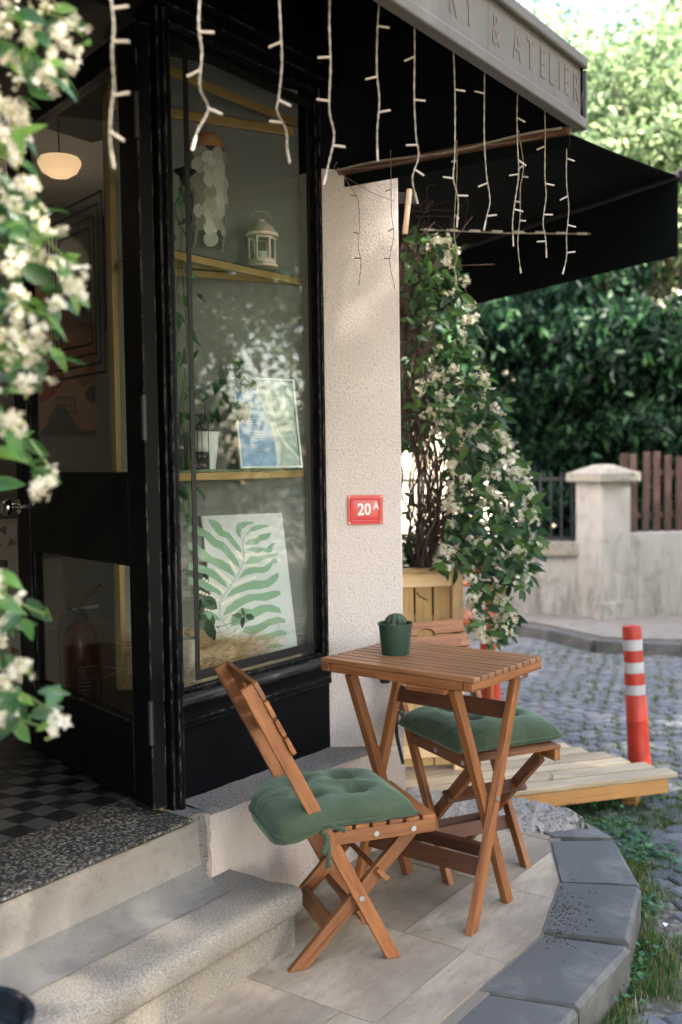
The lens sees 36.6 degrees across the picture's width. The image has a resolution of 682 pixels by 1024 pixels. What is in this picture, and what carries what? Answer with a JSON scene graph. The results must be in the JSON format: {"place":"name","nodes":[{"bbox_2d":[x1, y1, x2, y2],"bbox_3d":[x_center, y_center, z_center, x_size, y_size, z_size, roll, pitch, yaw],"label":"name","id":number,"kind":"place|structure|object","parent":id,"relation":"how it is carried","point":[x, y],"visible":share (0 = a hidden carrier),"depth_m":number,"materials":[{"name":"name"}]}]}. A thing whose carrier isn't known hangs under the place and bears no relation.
{"place":"outdoors","nodes":[
{"label":"outdoors","id":0,"kind":"place"},
{"bbox_2d":[0,619,200,903],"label":"shop floor","id":1,"kind":"structure","parent":0,"point":[40,788],"depth_m":3.16,"materials":[{"name":"black tile"}]},
{"bbox_2d":[0,519,22,691],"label":"mosaic counter","id":2,"kind":"object","parent":1,"relation":"on","point":[9,553],"visible":0.41,"depth_m":4.02,"materials":[{"name":"beige"}]},
{"bbox_2d":[57,583,102,701],"bbox_3d":[-1.015,0.532,4.037,0.144,0.505,0.145,-4,4,-44],"label":"fire extinguisher","id":3,"kind":"object","parent":1,"relation":"on","point":[81,658],"visible":0.86,"depth_m":3.99,"materials":[{"name":"red metal"}]},
{"bbox_2d":[0,800,192,902],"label":"doorway threshold","id":4,"kind":"object","parent":1,"relation":"on","point":[41,857],"visible":0.98,"depth_m":2.64,"materials":[{"name":"stone"}]},
{"bbox_2d":[414,619,681,1023],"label":"street","id":5,"kind":"structure","parent":0,"point":[551,709],"depth_m":5.69,"materials":[{"name":"stone"}]},
{"bbox_2d":[0,0,405,886],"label":"shop building","id":6,"kind":"structure","parent":5,"relation":"on","point":[170,744],"depth_m":3.31,"materials":[{"name":"stone"}]},
{"bbox_2d":[32,157,49,226],"bbox_3d":[-1.529,-1.583,5.131,0.154,0.362,0.154,1,3,35],"label":"pendant lamp","id":7,"kind":"object","parent":6,"relation":"hanging from","point":[40,214],"visible":0.1,"depth_m":5.12,"materials":[{"name":"beige"}]},
{"bbox_2d":[37,115,80,178],"bbox_3d":[-1.013,-1.450,3.690,0.154,0.504,0.154,1,3,35],"label":"pendant lamp","id":8,"kind":"object","parent":6,"relation":"hanging from","point":[56,165],"visible":0.95,"depth_m":3.65,"materials":[{"name":"beige glass"}]},
{"bbox_2d":[35,281,97,435],"bbox_3d":[-1.677,-0.932,6.134,0.018,0.959,0.584,1,3,35],"label":"abstract poster","id":9,"kind":"object","parent":6,"relation":"attached to","point":[68,407],"visible":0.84,"depth_m":6.20,"materials":[{"name":"brown paper"}]},
{"bbox_2d":[68,264,93,320],"bbox_3d":[-1.546,-1.303,6.134,0.021,0.312,0.170,1,3,35],"label":"dark picture","id":10,"kind":"object","parent":6,"relation":"attached to","point":[84,312],"visible":0.54,"depth_m":6.15,"materials":[{"name":"black"}]},
{"bbox_2d":[0,20,166,809],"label":"door","id":11,"kind":"structure","parent":6,"relation":"in","point":[107,517],"depth_m":2.89,"materials":[{"name":"black paint"}]},
{"bbox_2d":[173,121,205,526],"bbox_3d":[-0.479,-0.685,3.093,0.100,1.469,0.106,1,3,35],"label":"hanging planter","id":12,"kind":"object","parent":6,"relation":"hanging from","point":[180,173],"visible":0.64,"depth_m":3.10,"materials":[{"name":"green plant"}]},
{"bbox_2d":[101,41,306,689],"bbox_3d":[-0.436,-0.441,3.319,0.327,1.980,0.635,1,3,35],"label":"display case","id":13,"kind":"object","parent":6,"relation":"attached to","point":[250,316],"visible":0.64,"depth_m":3.35,"materials":[{"name":"gold wood"}]},
{"bbox_2d":[190,387,209,469],"bbox_3d":[-0.431,-0.254,3.145,0.058,0.251,0.058,1,3,35],"label":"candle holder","id":14,"kind":"object","parent":13,"relation":"on","point":[204,460],"visible":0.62,"depth_m":3.13,"materials":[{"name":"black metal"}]},
{"bbox_2d":[100,603,309,692],"bbox_3d":[-0.440,0.441,3.318,0.336,0.297,0.728,1,3,35],"label":"straw","id":15,"kind":"object","parent":13,"relation":"on","point":[214,656],"visible":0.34,"depth_m":3.25,"materials":[{"name":"beige wicker"}]},
{"bbox_2d":[189,513,296,655],"bbox_3d":[-0.322,0.241,3.383,0.377,0.467,0.033,-2,3,-28],"label":"canvas print","id":16,"kind":"object","parent":15,"relation":"on","point":[243,557],"visible":0.96,"depth_m":3.38,"materials":[{"name":"white fabric"}]},
{"bbox_2d":[190,69,228,249],"bbox_3d":[-0.429,-1.124,3.300,0.140,0.574,0.141,1,3,35],"label":"shell mobile","id":17,"kind":"object","parent":13,"relation":"hanging from","point":[209,184],"visible":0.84,"depth_m":3.26,"materials":[{"name":"white"}]},
{"bbox_2d":[183,593,253,683],"bbox_3d":[-0.398,0.368,3.211,0.096,0.268,0.363,1,3,35],"label":"potted plant","id":18,"kind":"object","parent":13,"relation":"on","point":[209,603],"visible":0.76,"depth_m":3.14,"materials":[{"name":"green plant"}]},
{"bbox_2d":[189,350,256,469],"bbox_3d":[-0.357,-0.313,3.205,0.229,0.360,0.189,-2,3,-15],"label":"potted plant","id":19,"kind":"object","parent":13,"relation":"on","point":[240,411],"visible":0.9,"depth_m":3.21,"materials":[{"name":"green plant"}]},
{"bbox_2d":[244,211,277,269],"bbox_3d":[-0.254,-0.871,3.295,0.108,0.179,0.108,1,3,35],"label":"lantern","id":20,"kind":"object","parent":13,"relation":"on","point":[260,230],"visible":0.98,"depth_m":3.27,"materials":[{"name":"white metal"}]},
{"bbox_2d":[230,377,302,468],"bbox_3d":[-0.241,-0.290,3.375,0.234,0.296,0.059,-3,3,-34],"label":"framed print","id":21,"kind":"object","parent":13,"relation":"on","point":[267,435],"visible":0.92,"depth_m":3.38,"materials":[{"name":"blue"}]},
{"bbox_2d":[182,42,316,680],"bbox_3d":[-0.306,-0.439,3.172,0.007,1.908,0.764,1,3,35],"label":"window frame","id":22,"kind":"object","parent":6,"relation":"in","point":[187,49],"depth_m":3.03,"materials":[{"name":"black metal"}]},
{"bbox_2d":[347,495,382,524],"bbox_3d":[0.083,-0.007,3.518,0.126,0.102,0.005,-2,3,-16],"label":"house number plate","id":23,"kind":"object","parent":6,"relation":"attached to","point":[364,509],"visible":1,"depth_m":3.52,"materials":[{"name":"red metal"}]},
{"bbox_2d":[102,134,681,329],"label":"side awning","id":24,"kind":"object","parent":6,"relation":"attached to","point":[623,210],"visible":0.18,"depth_m":4.76,"materials":[{"name":"black fabric"}]},
{"bbox_2d":[420,228,590,234],"bbox_3d":[0.705,-1.181,4.350,0.826,0.046,0.010,-2,3,-21],"label":"thin rod","id":25,"kind":"object","parent":24,"relation":"hanging from","point":[522,232],"visible":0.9,"depth_m":4.35,"materials":[{"name":"brown wood"}]},
{"bbox_2d":[398,189,415,233],"bbox_3d":[0.224,-1.154,3.974,0.128,0.171,0.078,0,3,10],"label":"wall lamp","id":26,"kind":"object","parent":6,"relation":"attached to","point":[407,199],"depth_m":3.96,"materials":[{"name":"white metal"}]},
{"bbox_2d":[338,0,587,186],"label":"shop awning","id":27,"kind":"object","parent":6,"relation":"attached to","point":[511,49],"visible":0.99,"depth_m":3.19,"materials":[{"name":"black fabric"}]},
{"bbox_2d":[109,0,575,274],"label":"icicle lights","id":28,"kind":"object","parent":27,"relation":"hanging from","point":[199,70],"visible":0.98,"depth_m":2.25},
{"bbox_2d":[334,127,561,288],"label":"bar lights","id":29,"kind":"object","parent":27,"relation":"attached to","point":[451,150],"visible":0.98,"depth_m":3.13,"materials":[{"name":"brown metal"}]},
{"bbox_2d":[463,581,505,698],"bbox_3d":[0.758,0.775,5.758,0.332,0.760,0.300,-1,3,0],"label":"bollard","id":30,"kind":"object","parent":5,"relation":"on","point":[466,616],"visible":0.08,"depth_m":5.64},
{"bbox_2d":[402,540,578,618],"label":"garden wall","id":31,"kind":"structure","parent":5,"relation":"on","point":[555,593],"depth_m":8.94,"materials":[{"name":"grey concrete"}]},
{"bbox_2d":[401,472,575,540],"bbox_3d":[0.741,-0.017,9.350,2.750,0.660,0.017,0,3,17],"label":"iron railing","id":32,"kind":"object","parent":31,"relation":"on","point":[561,478],"visible":0.06,"depth_m":9.00,"materials":[{"name":"black metal"}]},
{"bbox_2d":[479,628,501,700],"bbox_3d":[0.829,0.896,5.709,0.148,0.533,0.107,1,3,35],"label":"bollard","id":33,"kind":"object","parent":5,"relation":"on","point":[496,691],"visible":0.06,"depth_m":5.68,"materials":[{"name":"red plastic"}]},
{"bbox_2d":[406,787,589,833],"bbox_3d":[0.573,1.166,3.839,0.672,0.170,0.417,-1,3,2],"label":"cement patch","id":34,"kind":"object","parent":5,"relation":"on","point":[535,816],"visible":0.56,"depth_m":3.76,"materials":[{"name":"grey concrete"}]},
{"bbox_2d":[439,837,561,1023],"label":"terrace floor","id":35,"kind":"structure","parent":5,"relation":"on","point":[461,1011],"depth_m":2.57,"materials":[{"name":"grey"}]},
{"bbox_2d":[173,830,558,1023],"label":"terrace paving","id":36,"kind":"structure","parent":35,"relation":"on","point":[441,968],"depth_m":2.77,"materials":[{"name":"beige tile"}]},
{"bbox_2d":[0,986,34,1023],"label":"glazed pot","id":37,"kind":"object","parent":36,"relation":"on","point":[17,1007],"visible":1,"depth_m":1.79,"materials":[{"name":"blue ceramic"}]},
{"bbox_2d":[0,0,92,742],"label":"jasmine bush","id":38,"kind":"object","parent":37,"relation":"in","point":[14,198],"visible":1,"depth_m":1.58,"materials":[{"name":"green plant"}]},
{"bbox_2d":[28,869,302,1023],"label":"granite step","id":39,"kind":"object","parent":36,"relation":"on","point":[175,970],"visible":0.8,"depth_m":2.49,"materials":[{"name":"grey stone"}]},
{"bbox_2d":[0,821,228,995],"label":"cement riser","id":40,"kind":"object","parent":39,"relation":"on","point":[54,931],"visible":0.98,"depth_m":2.52,"materials":[{"name":"grey concrete"}]},
{"bbox_2d":[214,661,435,971],"bbox_3d":[-0.048,0.801,2.833,0.529,0.774,0.338,-2,3,-20],"label":"folding chair","id":41,"kind":"object","parent":36,"relation":"on","point":[261,721],"visible":0.78,"depth_m":2.73,"materials":[{"name":"brown wood"}]},
{"bbox_2d":[248,768,418,868],"bbox_3d":[-0.036,0.827,2.835,0.398,0.179,0.356,-2,3,-20],"label":"seat cushion","id":42,"kind":"object","parent":41,"relation":"on","point":[342,796],"visible":0.91,"depth_m":2.72,"materials":[{"name":"green fabric"}]},
{"bbox_2d":[321,641,541,935],"bbox_3d":[0.270,0.801,3.088,0.533,0.740,0.402,1,4,39],"label":"folding table","id":43,"kind":"object","parent":36,"relation":"on","point":[431,674],"visible":0.88,"depth_m":3.02,"materials":[{"name":"brown wood"}]},
{"bbox_2d":[378,612,412,655],"bbox_3d":[0.165,0.366,3.127,0.107,0.127,0.107,1,3,35],"label":"cactus pot","id":44,"kind":"object","parent":43,"relation":"on","point":[395,629],"visible":1,"depth_m":3.09,"materials":[{"name":"green plastic"}]},
{"bbox_2d":[392,618,560,885],"bbox_3d":[0.407,0.774,3.398,0.338,0.760,0.612,-2,3,-25],"label":"folding chair","id":45,"kind":"object","parent":36,"relation":"on","point":[467,826],"visible":0.41,"depth_m":3.35,"materials":[{"name":"brown wood"}]},
{"bbox_2d":[395,699,563,764],"bbox_3d":[0.425,0.737,3.340,0.402,0.222,0.438,-2,3,-25],"label":"seat cushion","id":46,"kind":"object","parent":45,"relation":"on","point":[437,725],"visible":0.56,"depth_m":3.20,"materials":[{"name":"green fabric"}]},
{"bbox_2d":[401,259,680,533],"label":"house","id":47,"kind":"structure","parent":5,"relation":"on","point":[405,522],"depth_m":18.45,"materials":[{"name":"white ceramic"}]},
{"bbox_2d":[405,704,677,806],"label":"wooden deck","id":48,"kind":"structure","parent":5,"relation":"on","point":[587,777],"depth_m":4.22,"materials":[{"name":"beige wood"}]},
{"bbox_2d":[402,564,487,769],"bbox_3d":[0.251,0.650,4.468,0.675,0.850,0.432,-1,3,-9],"label":"planter box","id":49,"kind":"object","parent":48,"relation":"on","point":[434,595],"visible":0.28,"depth_m":4.28,"materials":[{"name":"brown wood"}]},
{"bbox_2d":[399,185,552,650],"bbox_3d":[0.557,-0.362,4.423,0.672,1.940,0.924,-1,3,5],"label":"jasmine vine","id":50,"kind":"object","parent":49,"relation":"in","point":[444,543],"visible":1,"depth_m":4.15,"materials":[{"name":"green plant"}]},
{"bbox_2d":[456,823,640,1023],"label":"kerb","id":51,"kind":"structure","parent":5,"relation":"on","point":[538,983],"depth_m":2.79,"materials":[{"name":"grey concrete"}]},
{"bbox_2d":[544,879,596,961],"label":"crumbs","id":52,"kind":"object","parent":51,"relation":"on","point":[558,932],"visible":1,"depth_m":2.96,"materials":[{"name":"grey"}]},
{"bbox_2d":[464,638,681,1023],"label":"grass","id":53,"kind":"structure","parent":5,"relation":"on","point":[655,976],"depth_m":3.41,"materials":[{"name":"green plant"}]},
{"bbox_2d":[464,623,681,656],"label":"kerb","id":54,"kind":"structure","parent":5,"relation":"on","point":[575,640],"depth_m":7.74,"materials":[{"name":"grey concrete"}]},
{"bbox_2d":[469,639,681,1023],"bbox_3d":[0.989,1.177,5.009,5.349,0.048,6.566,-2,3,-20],"label":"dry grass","id":55,"kind":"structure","parent":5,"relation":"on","point":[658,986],"depth_m":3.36,"materials":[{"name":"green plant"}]},
{"bbox_2d":[566,784,681,1005],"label":"weeds","id":56,"kind":"object","parent":5,"relation":"on","point":[631,847],"visible":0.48,"depth_m":3.79,"materials":[{"name":"green plant"}]},
{"bbox_2d":[622,624,650,764],"bbox_3d":[1.380,0.861,4.822,0.139,0.668,0.110,1,3,35],"label":"bollard","id":57,"kind":"object","parent":5,"relation":"on","point":[638,747],"visible":0.91,"depth_m":4.79,"materials":[{"name":"red plastic"}]},
{"bbox_2d":[471,535,681,641],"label":"pavement","id":58,"kind":"structure","parent":0,"point":[663,628],"depth_m":8.34,"materials":[{"name":"grey concrete"}]},
{"bbox_2d":[400,313,478,520],"bbox_3d":[0.699,-0.622,9.567,1.282,3.081,1.283,-1,3,-3],"label":"garden shrub","id":59,"kind":"object","parent":58,"relation":"on","point":[441,331],"visible":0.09,"depth_m":9.15,"materials":[{"name":"green plant"}]},
{"bbox_2d":[438,296,539,504],"bbox_3d":[1.222,-0.903,10.549,1.585,3.533,1.422,-1,3,-5],"label":"garden shrub","id":60,"kind":"object","parent":58,"relation":"on","point":[495,313],"visible":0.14,"depth_m":10.30,"materials":[{"name":"green plant"}]},
{"bbox_2d":[469,292,549,535],"bbox_3d":[1.980,-0.934,11.798,1.729,3.453,1.629,1,3,35],"label":"garden shrub","id":61,"kind":"object","parent":58,"relation":"on","point":[496,371],"depth_m":11.59,"materials":[{"name":"green plant"}]},
{"bbox_2d":[508,410,604,536],"bbox_3d":[2.300,-0.080,10.360,1.601,1.893,1.220,-3,3,-34],"label":"garden shrub","id":62,"kind":"object","parent":58,"relation":"on","point":[545,467],"visible":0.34,"depth_m":10.07,"materials":[{"name":"green plant"}]},
{"bbox_2d":[478,279,651,528],"bbox_3d":[2.308,-1.149,11.138,2.327,3.938,2.404,0,3,20],"label":"garden shrub","id":63,"kind":"object","parent":58,"relation":"on","point":[532,308],"visible":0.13,"depth_m":10.40,"materials":[{"name":"green plant"}]},
{"bbox_2d":[492,260,681,494],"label":"garden shrub","id":64,"kind":"object","parent":58,"relation":"on","point":[568,380],"visible":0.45,"depth_m":9.92,"materials":[{"name":"green plant"}]},
{"bbox_2d":[500,289,681,529],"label":"garden shrub","id":65,"kind":"object","parent":58,"relation":"on","point":[668,352],"visible":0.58,"depth_m":9.45,"materials":[{"name":"green plant"}]},
{"bbox_2d":[503,266,680,522],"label":"street tree","id":66,"kind":"object","parent":58,"relation":"on","point":[656,295],"visible":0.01,"depth_m":12.15,"materials":[{"name":"green plant"}]},
{"bbox_2d":[518,0,681,285],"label":"street tree","id":67,"kind":"object","parent":58,"relation":"on","point":[590,33],"visible":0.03,"depth_m":14.29,"materials":[{"name":"green plant"}]},
{"bbox_2d":[566,464,640,620],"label":"gate pillar","id":68,"kind":"structure","parent":58,"relation":"on","point":[603,590],"depth_m":8.64,"materials":[{"name":"grey concrete"}]},
{"bbox_2d":[548,275,681,530],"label":"garden shrub","id":69,"kind":"object","parent":58,"relation":"on","point":[678,448],"visible":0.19,"depth_m":9.64,"materials":[{"name":"green plant"}]},
{"bbox_2d":[556,4,681,305],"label":"street tree","id":70,"kind":"object","parent":58,"relation":"on","point":[631,149],"visible":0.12,"depth_m":10.80,"materials":[{"name":"green plant"}]},
{"bbox_2d":[575,0,681,310],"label":"street tree","id":71,"kind":"object","parent":58,"relation":"on","point":[665,44],"visible":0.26,"depth_m":10.33,"materials":[{"name":"green plant"}]},
{"bbox_2d":[630,530,681,616],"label":"garden wall","id":72,"kind":"structure","parent":58,"relation":"on","point":[656,573],"depth_m":8.76,"materials":[{"name":"grey concrete"}]},
{"bbox_2d":[620,452,681,531],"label":"picket fence","id":73,"kind":"object","parent":72,"relation":"on","point":[656,514],"visible":0.77,"depth_m":8.84,"materials":[{"name":"brown wood"}]},
{"bbox_2d":[516,0,681,130],"label":"sky","id":74,"kind":"structure","parent":0,"point":[616,5],"materials":[{"name":"white"}]},
{"bbox_2d":[595,0,681,94],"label":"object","id":75,"kind":"object","parent":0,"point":[664,20],"visible":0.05,"depth_m":13.59,"materials":[{"name":"green plant"}]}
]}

